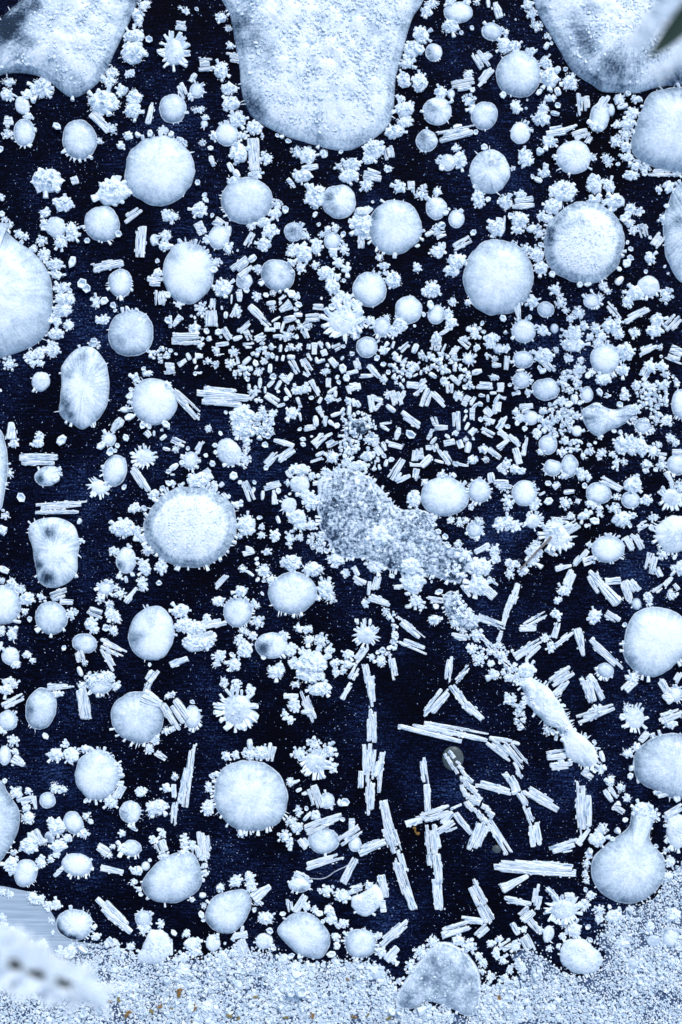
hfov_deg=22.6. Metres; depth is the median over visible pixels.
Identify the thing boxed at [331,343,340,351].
ice splinter
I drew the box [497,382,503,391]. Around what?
ice splinter
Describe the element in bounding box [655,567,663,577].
ice splinter
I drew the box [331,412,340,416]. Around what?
ice splinter
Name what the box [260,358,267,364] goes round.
clump
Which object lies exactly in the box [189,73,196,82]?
ice splinter
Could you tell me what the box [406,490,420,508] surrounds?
frost clump
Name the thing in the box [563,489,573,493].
ice splinter
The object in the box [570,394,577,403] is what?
ice splinter
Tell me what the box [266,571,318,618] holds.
frozen bubble
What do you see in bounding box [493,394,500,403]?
ice splinter
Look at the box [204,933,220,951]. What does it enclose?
frozen bubble
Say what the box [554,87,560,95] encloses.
ice splinter
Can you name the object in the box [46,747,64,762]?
frost clump
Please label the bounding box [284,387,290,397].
ice splinter
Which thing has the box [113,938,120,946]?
ice splinter
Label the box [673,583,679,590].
ice splinter
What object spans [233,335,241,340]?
ice splinter
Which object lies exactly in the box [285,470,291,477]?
ice splinter
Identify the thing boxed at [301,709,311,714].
ice splinter
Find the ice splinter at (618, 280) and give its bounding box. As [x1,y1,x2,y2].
[614,276,623,284]
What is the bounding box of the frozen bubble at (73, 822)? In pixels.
[63,811,89,839]
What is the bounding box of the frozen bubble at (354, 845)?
[348,837,361,851]
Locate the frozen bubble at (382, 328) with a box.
[369,313,392,339]
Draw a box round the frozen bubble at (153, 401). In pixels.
[127,377,176,427]
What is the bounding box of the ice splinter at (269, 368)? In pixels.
[268,364,271,372]
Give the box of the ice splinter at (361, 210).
[355,207,367,214]
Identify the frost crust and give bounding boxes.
[0,869,681,1023]
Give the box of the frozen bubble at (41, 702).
[25,687,56,729]
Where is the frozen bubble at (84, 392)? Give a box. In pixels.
[56,344,109,429]
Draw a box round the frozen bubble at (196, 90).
[187,80,206,101]
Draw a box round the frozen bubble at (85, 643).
[72,633,97,652]
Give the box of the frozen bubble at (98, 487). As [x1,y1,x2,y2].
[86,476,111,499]
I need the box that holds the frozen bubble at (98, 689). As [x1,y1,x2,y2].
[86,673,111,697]
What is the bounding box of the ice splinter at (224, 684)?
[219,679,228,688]
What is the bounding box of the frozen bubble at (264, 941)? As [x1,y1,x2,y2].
[253,933,274,951]
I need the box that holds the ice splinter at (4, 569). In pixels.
[0,566,8,573]
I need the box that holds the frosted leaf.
[625,0,681,84]
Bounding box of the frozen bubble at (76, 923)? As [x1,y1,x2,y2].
[55,905,95,941]
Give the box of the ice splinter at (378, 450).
[373,445,383,455]
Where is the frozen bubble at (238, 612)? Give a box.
[223,595,254,627]
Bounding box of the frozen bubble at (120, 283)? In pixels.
[106,269,132,300]
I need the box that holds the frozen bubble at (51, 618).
[34,600,76,637]
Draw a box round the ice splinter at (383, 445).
[381,441,386,450]
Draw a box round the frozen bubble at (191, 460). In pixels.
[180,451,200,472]
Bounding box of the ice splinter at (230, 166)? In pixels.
[227,162,233,171]
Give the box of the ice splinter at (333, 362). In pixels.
[328,357,338,367]
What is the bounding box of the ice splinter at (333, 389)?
[327,387,336,393]
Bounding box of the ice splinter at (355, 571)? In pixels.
[351,565,359,576]
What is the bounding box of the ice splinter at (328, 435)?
[324,432,332,437]
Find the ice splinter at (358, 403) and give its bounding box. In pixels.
[355,400,360,407]
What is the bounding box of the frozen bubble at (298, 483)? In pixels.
[290,475,309,492]
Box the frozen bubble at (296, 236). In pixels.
[284,221,305,241]
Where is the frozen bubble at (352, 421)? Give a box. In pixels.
[341,417,369,438]
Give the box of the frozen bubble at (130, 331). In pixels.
[107,306,152,355]
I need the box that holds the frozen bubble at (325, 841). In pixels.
[307,827,338,857]
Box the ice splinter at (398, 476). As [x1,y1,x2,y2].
[394,472,401,481]
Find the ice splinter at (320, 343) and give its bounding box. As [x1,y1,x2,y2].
[317,341,322,348]
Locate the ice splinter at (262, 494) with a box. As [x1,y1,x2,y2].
[261,491,264,499]
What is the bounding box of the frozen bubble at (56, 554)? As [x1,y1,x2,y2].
[26,517,84,587]
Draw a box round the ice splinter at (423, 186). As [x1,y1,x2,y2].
[420,183,426,190]
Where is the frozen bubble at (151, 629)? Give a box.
[128,605,176,661]
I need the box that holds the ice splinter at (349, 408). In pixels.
[347,405,351,414]
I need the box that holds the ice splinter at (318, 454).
[315,451,324,456]
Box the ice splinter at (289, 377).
[286,372,293,381]
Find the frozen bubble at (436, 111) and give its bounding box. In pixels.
[420,97,452,125]
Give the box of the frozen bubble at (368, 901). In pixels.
[351,880,383,916]
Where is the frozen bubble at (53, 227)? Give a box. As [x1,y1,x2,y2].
[40,217,65,237]
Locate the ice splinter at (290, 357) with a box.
[287,354,294,359]
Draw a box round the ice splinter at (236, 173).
[232,169,239,177]
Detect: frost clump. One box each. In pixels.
[0,77,16,87]
[0,87,14,101]
[0,684,12,699]
[0,856,18,875]
[1,128,13,139]
[2,355,17,371]
[5,576,18,588]
[6,626,17,642]
[7,734,19,746]
[9,786,22,800]
[13,583,25,595]
[18,832,40,853]
[19,592,35,605]
[21,89,35,102]
[21,811,34,824]
[23,350,33,362]
[26,891,39,904]
[27,77,54,98]
[30,167,64,198]
[32,346,45,363]
[35,854,46,871]
[37,247,50,263]
[38,206,50,218]
[43,339,61,357]
[45,258,65,271]
[45,327,63,339]
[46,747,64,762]
[47,816,65,837]
[48,314,61,327]
[48,839,67,852]
[49,781,60,794]
[51,304,72,317]
[52,193,74,211]
[52,281,70,295]
[53,235,67,251]
[53,292,74,305]
[62,943,76,958]
[63,221,80,242]
[63,747,79,764]
[84,616,97,629]
[84,671,100,687]
[86,84,121,116]
[90,293,100,309]
[91,175,132,206]
[95,314,109,324]
[96,670,115,685]
[99,71,117,86]
[102,794,118,808]
[104,605,118,622]
[105,66,118,77]
[107,123,117,135]
[109,517,135,539]
[115,83,127,96]
[115,840,128,857]
[117,980,137,991]
[119,36,147,65]
[123,24,144,42]
[123,101,144,122]
[126,87,142,103]
[129,866,142,875]
[133,526,141,540]
[134,786,147,796]
[136,0,151,11]
[136,575,148,591]
[136,924,151,935]
[137,558,150,576]
[145,798,169,816]
[147,489,159,498]
[154,557,167,575]
[155,240,173,251]
[156,229,170,241]
[161,209,169,221]
[167,209,178,224]
[169,601,191,618]
[173,617,192,633]
[174,962,193,979]
[178,950,189,962]
[179,833,190,849]
[182,619,207,634]
[182,632,216,652]
[183,937,201,950]
[185,321,200,333]
[185,946,200,957]
[187,201,207,218]
[194,301,207,317]
[198,997,214,1013]
[199,852,208,862]
[200,799,214,815]
[211,277,234,297]
[211,596,225,606]
[211,650,225,661]
[213,59,230,81]
[215,11,227,23]
[215,947,226,961]
[220,81,238,95]
[221,95,239,115]
[224,654,240,671]
[228,110,248,129]
[228,140,249,165]
[228,874,243,886]
[229,404,254,430]
[230,421,251,440]
[231,585,247,596]
[233,634,245,645]
[237,511,255,537]
[237,638,252,657]
[241,746,258,760]
[244,871,255,884]
[244,876,257,893]
[245,119,262,135]
[245,684,255,693]
[248,169,263,179]
[249,410,274,440]
[249,616,264,629]
[254,234,271,251]
[255,563,270,578]
[255,744,268,760]
[257,910,275,925]
[259,151,273,165]
[261,224,279,239]
[266,665,284,682]
[268,205,281,221]
[269,529,280,542]
[277,829,292,843]
[279,330,293,341]
[283,555,301,571]
[284,407,298,422]
[284,529,295,548]
[286,242,295,257]
[287,509,307,526]
[287,695,300,712]
[287,960,304,971]
[288,463,310,476]
[290,145,302,158]
[290,746,307,761]
[290,822,302,834]
[292,169,313,184]
[293,241,312,264]
[293,518,306,531]
[294,669,324,683]
[295,489,315,499]
[295,645,331,682]
[296,146,318,165]
[302,490,317,511]
[302,561,324,576]
[302,634,315,647]
[303,183,327,209]
[305,679,332,697]
[305,960,315,971]
[306,532,326,549]
[306,736,322,751]
[307,517,317,530]
[309,237,323,255]
[314,632,329,647]
[315,576,334,600]
[317,266,334,280]
[317,884,333,897]
[322,741,338,761]
[323,449,338,463]
[324,903,334,914]
[324,913,337,924]
[325,276,339,294]
[325,592,336,604]
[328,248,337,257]
[330,290,344,302]
[337,241,349,255]
[338,167,361,185]
[338,889,353,903]
[340,455,351,469]
[341,157,361,169]
[359,178,372,192]
[360,446,375,460]
[361,152,377,164]
[362,138,386,158]
[372,653,386,667]
[374,947,385,958]
[382,270,400,289]
[384,124,407,139]
[390,179,407,193]
[392,100,414,116]
[393,316,408,333]
[396,69,410,87]
[396,115,413,127]
[398,57,416,69]
[402,40,421,58]
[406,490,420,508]
[409,595,425,609]
[411,70,427,92]
[412,25,432,43]
[414,187,427,200]
[420,5,432,18]
[424,280,441,297]
[427,615,442,626]
[428,242,446,258]
[430,331,441,345]
[434,84,447,98]
[441,18,459,37]
[443,265,459,277]
[444,315,458,330]
[447,251,467,267]
[453,150,466,171]
[460,937,476,954]
[462,93,476,106]
[462,573,491,598]
[466,323,481,339]
[471,189,485,208]
[472,650,487,666]
[483,332,500,341]
[485,668,501,681]
[486,217,504,237]
[492,517,506,532]
[495,35,511,54]
[495,485,507,492]
[497,193,512,211]
[501,490,514,511]
[503,512,512,530]
[503,692,514,704]
[509,520,522,532]
[510,99,522,114]
[511,211,528,227]
[511,1006,523,1022]
[513,189,526,198]
[513,703,525,729]
[517,565,529,576]
[518,146,533,167]
[521,0,533,11]
[524,294,540,310]
[524,549,542,568]
[525,7,537,18]
[526,541,541,557]
[529,244,544,262]
[530,111,550,126]
[531,347,554,363]
[533,226,546,239]
[533,259,548,277]
[537,324,550,335]
[539,54,551,68]
[540,64,560,92]
[540,136,557,150]
[541,197,561,214]
[542,518,561,534]
[548,179,579,204]
[556,583,571,596]
[559,72,578,90]
[559,497,572,510]
[564,338,590,353]
[564,918,581,939]
[566,323,583,340]
[572,306,584,319]
[572,361,585,375]
[576,467,588,483]
[577,509,592,524]
[578,899,590,911]
[586,119,603,133]
[586,173,603,194]
[586,606,601,624]
[588,827,609,848]
[601,193,624,211]
[601,316,620,333]
[603,175,615,196]
[605,906,622,925]
[606,502,620,512]
[609,133,621,148]
[611,509,633,526]
[612,435,629,455]
[613,94,624,104]
[614,935,629,950]
[615,360,629,379]
[617,342,635,361]
[618,116,635,134]
[618,126,632,140]
[618,149,634,165]
[619,138,631,152]
[620,389,630,400]
[621,283,643,299]
[621,293,636,308]
[622,169,639,180]
[622,473,642,494]
[624,106,639,118]
[624,203,636,215]
[624,433,637,450]
[624,670,640,684]
[628,159,642,170]
[634,436,647,457]
[640,494,652,505]
[643,357,657,373]
[644,251,657,265]
[644,919,654,934]
[646,325,664,338]
[649,312,668,327]
[655,359,668,371]
[659,287,673,304]
[660,414,673,426]
[663,720,677,729]
[665,855,674,867]
[665,908,681,922]
[675,560,681,576]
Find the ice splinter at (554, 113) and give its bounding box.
[550,110,559,115]
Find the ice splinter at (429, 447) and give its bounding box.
[426,445,432,450]
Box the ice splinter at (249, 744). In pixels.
[247,739,252,749]
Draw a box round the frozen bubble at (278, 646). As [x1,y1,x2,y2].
[255,630,297,658]
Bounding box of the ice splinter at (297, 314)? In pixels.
[294,312,301,316]
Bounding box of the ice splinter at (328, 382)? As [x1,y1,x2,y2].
[326,378,330,387]
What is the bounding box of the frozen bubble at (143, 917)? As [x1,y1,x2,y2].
[135,908,153,930]
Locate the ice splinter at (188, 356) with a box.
[186,353,191,359]
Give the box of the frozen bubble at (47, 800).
[39,792,55,808]
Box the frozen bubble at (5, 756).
[0,743,10,765]
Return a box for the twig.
[519,536,551,570]
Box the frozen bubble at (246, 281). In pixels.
[236,274,252,288]
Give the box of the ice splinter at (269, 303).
[266,300,275,305]
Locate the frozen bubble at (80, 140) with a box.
[61,119,103,162]
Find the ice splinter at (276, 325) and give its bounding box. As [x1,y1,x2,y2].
[274,322,279,328]
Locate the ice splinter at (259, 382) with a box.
[258,378,261,388]
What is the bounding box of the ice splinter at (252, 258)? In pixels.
[248,254,256,262]
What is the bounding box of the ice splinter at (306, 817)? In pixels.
[303,812,311,820]
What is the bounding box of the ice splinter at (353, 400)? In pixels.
[351,398,355,406]
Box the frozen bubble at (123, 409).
[118,404,131,412]
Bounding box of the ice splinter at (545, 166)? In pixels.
[543,162,548,171]
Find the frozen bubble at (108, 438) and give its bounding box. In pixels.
[101,429,115,446]
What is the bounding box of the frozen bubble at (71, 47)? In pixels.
[0,0,144,101]
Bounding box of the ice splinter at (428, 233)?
[425,230,432,236]
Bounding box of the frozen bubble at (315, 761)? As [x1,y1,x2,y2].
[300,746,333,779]
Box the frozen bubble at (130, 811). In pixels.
[119,800,142,826]
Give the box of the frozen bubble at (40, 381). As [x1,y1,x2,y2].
[30,372,49,392]
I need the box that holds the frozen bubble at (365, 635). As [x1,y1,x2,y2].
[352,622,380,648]
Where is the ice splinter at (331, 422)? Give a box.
[328,420,334,425]
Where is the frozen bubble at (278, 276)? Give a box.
[252,259,294,292]
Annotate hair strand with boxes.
[310,858,353,879]
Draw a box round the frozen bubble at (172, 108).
[159,94,188,124]
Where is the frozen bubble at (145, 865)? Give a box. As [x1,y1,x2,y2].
[141,861,149,870]
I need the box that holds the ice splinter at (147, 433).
[143,430,151,437]
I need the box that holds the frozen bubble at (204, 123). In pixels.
[201,120,207,129]
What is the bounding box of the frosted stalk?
[0,923,119,1016]
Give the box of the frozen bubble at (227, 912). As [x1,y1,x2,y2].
[205,889,252,933]
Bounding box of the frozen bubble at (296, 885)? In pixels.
[287,875,312,893]
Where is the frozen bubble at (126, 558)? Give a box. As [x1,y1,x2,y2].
[115,543,138,573]
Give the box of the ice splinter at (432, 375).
[429,372,436,378]
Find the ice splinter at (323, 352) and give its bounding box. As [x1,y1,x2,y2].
[320,349,327,356]
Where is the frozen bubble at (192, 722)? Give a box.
[184,705,201,732]
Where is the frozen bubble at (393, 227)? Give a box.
[348,199,424,255]
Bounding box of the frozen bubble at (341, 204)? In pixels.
[322,184,355,218]
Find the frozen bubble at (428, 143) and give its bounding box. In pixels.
[415,127,437,152]
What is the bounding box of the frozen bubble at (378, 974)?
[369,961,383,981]
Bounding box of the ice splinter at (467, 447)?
[465,442,470,452]
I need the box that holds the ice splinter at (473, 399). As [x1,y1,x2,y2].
[469,396,475,405]
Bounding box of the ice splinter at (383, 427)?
[380,424,389,430]
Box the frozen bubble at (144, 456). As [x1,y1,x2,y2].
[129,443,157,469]
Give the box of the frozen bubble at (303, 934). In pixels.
[277,912,329,958]
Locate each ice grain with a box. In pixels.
[17,493,24,501]
[42,733,48,739]
[52,122,60,129]
[53,476,59,482]
[56,435,66,445]
[68,256,75,267]
[77,278,85,288]
[82,284,89,292]
[97,441,105,449]
[100,297,107,304]
[102,624,109,631]
[106,447,113,455]
[110,302,115,307]
[115,230,121,236]
[123,434,128,440]
[125,413,133,419]
[145,35,152,42]
[147,130,152,136]
[161,420,169,427]
[164,292,170,297]
[164,317,171,323]
[168,131,173,136]
[171,929,176,935]
[198,910,203,918]
[209,267,217,272]
[215,329,220,334]
[230,471,237,479]
[253,359,258,366]
[262,441,267,447]
[266,927,272,933]
[269,373,275,379]
[282,206,288,213]
[287,290,295,297]
[295,301,301,307]
[314,910,322,916]
[326,951,335,957]
[328,303,335,309]
[339,364,346,373]
[341,798,349,805]
[343,374,349,381]
[379,647,385,652]
[406,430,415,438]
[414,45,424,53]
[427,300,433,309]
[435,589,442,594]
[438,221,445,228]
[442,533,447,539]
[481,144,487,149]
[499,91,505,98]
[500,315,506,321]
[508,213,513,218]
[536,147,543,155]
[544,497,552,504]
[549,271,555,277]
[554,66,560,71]
[564,401,572,406]
[583,282,591,286]
[585,372,590,378]
[587,848,592,853]
[590,517,598,524]
[596,388,602,396]
[614,827,620,833]
[616,401,622,407]
[619,714,625,720]
[620,214,627,221]
[623,259,630,267]
[624,211,631,217]
[627,255,633,260]
[673,796,679,802]
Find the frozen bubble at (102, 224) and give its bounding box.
[80,205,119,244]
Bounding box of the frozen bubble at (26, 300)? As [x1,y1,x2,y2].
[0,218,54,358]
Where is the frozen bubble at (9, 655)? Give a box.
[1,646,19,664]
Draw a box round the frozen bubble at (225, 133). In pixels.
[209,120,237,146]
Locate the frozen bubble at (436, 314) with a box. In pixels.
[427,303,453,323]
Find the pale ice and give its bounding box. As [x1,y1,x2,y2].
[0,886,102,953]
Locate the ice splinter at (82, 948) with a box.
[78,944,88,953]
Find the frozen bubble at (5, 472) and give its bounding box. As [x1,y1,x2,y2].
[0,430,13,509]
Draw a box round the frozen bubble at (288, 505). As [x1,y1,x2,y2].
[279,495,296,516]
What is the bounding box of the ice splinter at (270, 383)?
[267,380,274,387]
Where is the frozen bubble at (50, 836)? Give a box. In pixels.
[44,831,55,842]
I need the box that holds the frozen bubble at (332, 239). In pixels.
[324,229,343,248]
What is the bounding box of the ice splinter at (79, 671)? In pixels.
[77,667,82,676]
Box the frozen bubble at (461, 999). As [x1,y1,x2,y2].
[395,933,484,1016]
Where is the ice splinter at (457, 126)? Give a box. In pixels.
[453,124,461,129]
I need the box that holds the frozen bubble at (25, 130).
[13,117,36,148]
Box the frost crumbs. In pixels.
[0,0,681,1023]
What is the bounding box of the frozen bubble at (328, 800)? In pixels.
[321,789,335,809]
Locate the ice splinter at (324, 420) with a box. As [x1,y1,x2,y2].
[322,416,327,426]
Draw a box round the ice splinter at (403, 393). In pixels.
[401,390,405,399]
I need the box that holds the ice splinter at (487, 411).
[483,406,493,417]
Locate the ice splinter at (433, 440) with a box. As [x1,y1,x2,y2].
[430,437,436,444]
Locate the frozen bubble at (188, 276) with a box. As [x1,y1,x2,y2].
[162,237,222,304]
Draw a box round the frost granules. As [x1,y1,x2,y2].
[0,861,681,1023]
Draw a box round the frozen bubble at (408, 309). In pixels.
[394,295,422,323]
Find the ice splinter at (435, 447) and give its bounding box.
[432,443,438,451]
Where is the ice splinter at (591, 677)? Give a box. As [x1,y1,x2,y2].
[586,673,596,681]
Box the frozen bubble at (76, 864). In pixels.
[61,853,93,878]
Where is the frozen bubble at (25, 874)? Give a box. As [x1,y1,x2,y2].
[14,859,37,887]
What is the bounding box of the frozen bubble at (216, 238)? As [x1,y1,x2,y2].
[202,225,233,254]
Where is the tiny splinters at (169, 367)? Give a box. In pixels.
[3,21,681,1021]
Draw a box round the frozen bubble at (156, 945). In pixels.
[133,929,170,966]
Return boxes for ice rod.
[1,693,23,708]
[5,422,17,439]
[10,753,25,766]
[17,794,33,805]
[19,452,57,465]
[30,828,45,845]
[31,796,36,809]
[35,500,86,514]
[45,682,73,690]
[49,587,66,601]
[59,599,73,604]
[75,650,85,662]
[76,688,91,719]
[86,607,102,618]
[89,111,110,133]
[90,259,123,272]
[95,897,128,927]
[96,843,110,856]
[100,638,126,656]
[100,649,115,671]
[100,864,123,875]
[101,907,132,933]
[108,417,124,432]
[112,785,126,798]
[124,207,142,223]
[124,587,137,603]
[130,466,150,491]
[134,226,146,257]
[138,689,162,707]
[143,682,151,691]
[145,102,155,124]
[145,669,159,683]
[147,276,162,286]
[154,290,166,305]
[154,750,166,760]
[154,839,167,852]
[160,698,189,729]
[168,938,172,954]
[169,656,188,667]
[170,802,177,825]
[171,332,201,344]
[171,387,199,420]
[171,437,185,447]
[171,784,176,798]
[177,82,187,98]
[177,767,189,801]
[181,743,196,807]
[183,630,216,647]
[194,843,209,857]
[195,441,204,453]
[196,831,211,853]
[197,389,250,407]
[198,57,212,71]
[201,618,226,628]
[204,310,217,326]
[204,386,236,392]
[204,1012,214,1020]
[208,298,215,310]
[215,342,228,346]
[215,575,228,589]
[221,327,232,340]
[225,222,231,235]
[226,52,238,63]
[230,256,251,278]
[230,303,237,317]
[232,931,247,939]
[235,938,250,957]
[237,321,250,333]
[241,480,255,501]
[243,231,254,246]
[247,138,260,170]
[247,304,263,319]
[250,884,270,903]
[263,480,281,490]
[264,392,279,405]
[264,452,277,466]
[266,742,276,761]
[272,490,278,504]
[273,439,294,446]
[277,446,295,462]
[279,299,292,312]
[283,315,296,323]
[283,693,297,699]
[286,899,292,911]
[288,359,299,373]
[292,894,307,913]
[293,870,308,880]
[297,837,309,849]
[300,358,312,375]
[300,691,316,722]
[301,164,317,170]
[304,817,328,834]
[305,313,319,321]
[306,853,343,869]
[307,784,323,807]
[308,379,319,396]
[311,433,326,448]
[313,304,324,309]
[321,813,341,826]
[325,439,337,447]
[337,824,361,845]
[340,682,351,699]
[340,857,357,884]
[348,664,358,680]
[353,576,366,585]
[354,647,368,663]
[357,235,364,248]
[358,771,363,787]
[358,839,386,856]
[361,664,370,682]
[362,744,367,774]
[363,168,381,181]
[364,779,374,815]
[365,743,375,782]
[366,364,379,377]
[366,675,375,707]
[367,395,375,411]
[367,581,370,594]
[367,719,369,741]
[368,594,389,606]
[368,709,376,742]
[370,576,381,589]
[372,758,382,776]
[377,751,385,792]
[377,874,388,897]
[379,799,392,828]
[379,919,407,946]
[381,829,396,853]
[383,145,394,160]
[383,820,401,853]
[383,945,399,962]
[385,440,404,449]
[387,458,404,480]
[388,654,397,679]
[389,390,398,405]
[393,849,413,897]
[395,616,424,638]
[396,392,402,404]
[397,474,410,482]
[398,342,409,352]
[398,724,461,743]
[399,639,426,654]
[401,410,420,428]
[401,853,408,871]
[402,886,416,909]
[405,816,424,827]
[411,449,418,460]
[412,468,419,480]
[413,385,426,395]
[418,378,426,388]
[419,387,432,406]
[419,454,432,467]
[420,757,428,783]
[420,805,450,822]
[423,688,448,716]
[423,721,488,741]
[423,784,430,811]
[425,824,437,856]
[426,596,443,603]
[426,852,432,867]
[430,391,445,407]
[431,692,449,713]
[432,853,442,884]
[432,879,438,909]
[435,820,454,835]
[436,124,474,142]
[436,884,445,909]
[437,450,451,465]
[440,811,453,825]
[441,921,470,938]
[444,656,452,681]
[449,684,467,708]
[450,77,474,91]
[451,632,469,640]
[452,235,471,250]
[452,411,460,430]
[452,461,468,466]
[453,812,472,834]
[455,664,469,683]
[460,584,470,596]
[461,916,489,924]
[464,701,483,720]
[466,821,489,850]
[468,878,487,906]
[471,50,489,69]
[474,543,490,554]
[474,780,511,795]
[474,924,489,937]
[476,381,492,389]
[476,613,504,629]
[477,67,493,86]
[477,903,494,923]
[481,427,494,437]
[485,585,497,599]
[486,737,509,761]
[487,447,500,459]
[487,645,510,670]
[487,818,512,854]
[489,736,511,742]
[491,2,504,18]
[492,402,501,413]
[494,479,511,488]
[494,860,571,874]
[495,418,506,429]
[496,438,509,450]
[496,649,511,666]
[498,874,528,892]
[499,867,575,877]
[500,215,505,226]
[502,594,512,626]
[502,742,527,768]
[504,356,509,369]
[504,896,531,905]
[507,775,520,791]
[508,434,520,446]
[509,583,521,604]
[510,922,519,934]
[512,196,534,209]
[512,447,522,464]
[512,638,541,660]
[513,762,522,778]
[514,303,522,319]
[515,860,572,867]
[516,791,527,805]
[518,905,535,922]
[518,933,535,953]
[519,403,532,408]
[519,624,536,631]
[521,436,527,455]
[522,786,558,812]
[522,806,534,825]
[523,611,546,627]
[525,645,540,659]
[525,1006,533,1017]
[527,918,540,931]
[528,825,535,846]
[532,884,539,905]
[534,821,541,845]
[535,896,542,909]
[538,361,555,371]
[544,547,557,556]
[545,886,559,898]
[546,125,565,136]
[546,749,565,759]
[548,665,574,686]
[549,838,577,853]
[550,622,560,638]
[550,761,571,770]
[551,516,568,523]
[553,680,568,696]
[554,629,573,647]
[555,564,571,571]
[562,569,575,589]
[564,124,576,132]
[564,519,580,534]
[564,892,575,900]
[571,128,590,139]
[573,549,588,565]
[573,627,585,655]
[574,780,583,834]
[575,827,589,845]
[576,93,586,116]
[576,704,614,724]
[580,679,596,702]
[580,786,586,829]
[582,555,596,565]
[584,795,591,826]
[587,571,601,593]
[588,569,623,605]
[589,637,622,669]
[592,681,604,700]
[595,95,609,110]
[599,475,623,491]
[603,786,618,801]
[604,577,620,584]
[604,610,620,621]
[606,301,619,316]
[620,580,632,603]
[621,681,637,692]
[623,536,634,550]
[624,307,649,323]
[625,579,641,592]
[632,534,644,549]
[637,223,648,237]
[639,344,657,356]
[639,361,650,381]
[643,552,659,574]
[648,169,675,176]
[650,232,664,248]
[653,791,668,797]
[658,679,670,692]
[659,708,681,723]
[663,471,674,485]
[664,314,681,331]
[664,803,681,817]
[665,354,681,364]
[673,672,681,683]
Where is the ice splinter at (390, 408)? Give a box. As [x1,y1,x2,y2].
[385,404,395,412]
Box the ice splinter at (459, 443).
[456,439,463,448]
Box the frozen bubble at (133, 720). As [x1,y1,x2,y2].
[109,691,163,748]
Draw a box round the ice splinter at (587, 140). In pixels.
[584,135,592,143]
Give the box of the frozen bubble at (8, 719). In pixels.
[0,710,17,735]
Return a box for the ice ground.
[0,0,681,1019]
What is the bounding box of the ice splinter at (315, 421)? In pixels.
[313,416,318,426]
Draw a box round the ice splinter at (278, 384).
[275,380,281,389]
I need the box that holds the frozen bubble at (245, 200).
[219,175,273,231]
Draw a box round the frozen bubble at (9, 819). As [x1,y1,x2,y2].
[0,780,20,860]
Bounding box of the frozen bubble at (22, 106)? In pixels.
[13,94,31,114]
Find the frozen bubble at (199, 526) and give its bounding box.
[137,472,238,570]
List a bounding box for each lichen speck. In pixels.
[124,1010,131,1017]
[177,988,182,997]
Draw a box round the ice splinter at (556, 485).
[552,481,560,489]
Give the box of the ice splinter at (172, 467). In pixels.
[169,463,178,470]
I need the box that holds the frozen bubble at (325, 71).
[222,0,423,150]
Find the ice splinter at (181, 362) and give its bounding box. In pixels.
[177,359,186,366]
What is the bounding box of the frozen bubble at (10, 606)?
[0,584,23,623]
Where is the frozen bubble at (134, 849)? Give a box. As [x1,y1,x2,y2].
[125,840,141,859]
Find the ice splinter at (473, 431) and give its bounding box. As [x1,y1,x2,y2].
[469,428,478,435]
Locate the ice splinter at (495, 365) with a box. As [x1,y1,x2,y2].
[492,362,500,367]
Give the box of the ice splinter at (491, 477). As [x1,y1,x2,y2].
[487,472,494,482]
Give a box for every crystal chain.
[443,750,473,786]
[459,776,482,805]
[463,794,494,824]
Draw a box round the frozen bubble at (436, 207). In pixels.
[426,195,446,219]
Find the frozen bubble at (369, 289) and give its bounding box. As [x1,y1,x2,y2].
[350,269,386,309]
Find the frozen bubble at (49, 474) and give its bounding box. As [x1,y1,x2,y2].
[34,466,62,486]
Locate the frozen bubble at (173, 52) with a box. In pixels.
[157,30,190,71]
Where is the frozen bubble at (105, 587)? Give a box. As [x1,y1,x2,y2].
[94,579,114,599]
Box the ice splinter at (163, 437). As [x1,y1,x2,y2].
[160,434,166,440]
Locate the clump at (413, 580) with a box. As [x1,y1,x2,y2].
[313,460,492,594]
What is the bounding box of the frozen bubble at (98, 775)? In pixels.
[75,746,124,804]
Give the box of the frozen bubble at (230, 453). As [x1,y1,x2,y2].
[213,438,251,468]
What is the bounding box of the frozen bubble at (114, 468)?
[99,454,126,486]
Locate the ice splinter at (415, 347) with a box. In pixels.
[411,343,418,353]
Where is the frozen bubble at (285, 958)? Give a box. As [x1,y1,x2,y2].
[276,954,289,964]
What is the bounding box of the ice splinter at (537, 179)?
[534,176,541,182]
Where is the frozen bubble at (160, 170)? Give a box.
[124,131,194,205]
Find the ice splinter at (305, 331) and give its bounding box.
[300,328,309,338]
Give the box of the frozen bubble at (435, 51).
[425,43,441,61]
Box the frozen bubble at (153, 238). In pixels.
[150,234,158,245]
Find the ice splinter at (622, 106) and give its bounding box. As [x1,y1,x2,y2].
[617,103,627,109]
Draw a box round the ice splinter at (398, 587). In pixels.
[392,584,404,589]
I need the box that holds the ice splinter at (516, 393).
[511,390,520,395]
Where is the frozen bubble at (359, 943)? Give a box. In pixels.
[341,928,379,961]
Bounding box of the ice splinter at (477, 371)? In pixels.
[472,369,481,374]
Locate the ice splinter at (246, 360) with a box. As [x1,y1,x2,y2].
[242,356,250,364]
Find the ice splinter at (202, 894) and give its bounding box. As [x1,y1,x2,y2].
[199,892,205,897]
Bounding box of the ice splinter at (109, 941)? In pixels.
[103,936,114,947]
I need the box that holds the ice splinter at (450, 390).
[446,384,453,392]
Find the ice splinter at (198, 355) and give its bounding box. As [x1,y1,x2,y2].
[195,352,202,358]
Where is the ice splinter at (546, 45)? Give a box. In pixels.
[543,42,549,49]
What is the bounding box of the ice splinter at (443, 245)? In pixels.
[440,242,445,250]
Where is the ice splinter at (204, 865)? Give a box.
[201,863,207,868]
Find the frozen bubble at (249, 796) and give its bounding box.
[210,760,288,835]
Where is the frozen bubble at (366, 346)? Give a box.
[356,336,379,357]
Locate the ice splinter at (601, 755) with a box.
[599,751,604,761]
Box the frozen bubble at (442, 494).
[421,469,468,520]
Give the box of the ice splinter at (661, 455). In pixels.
[657,452,666,460]
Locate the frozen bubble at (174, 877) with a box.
[140,847,205,906]

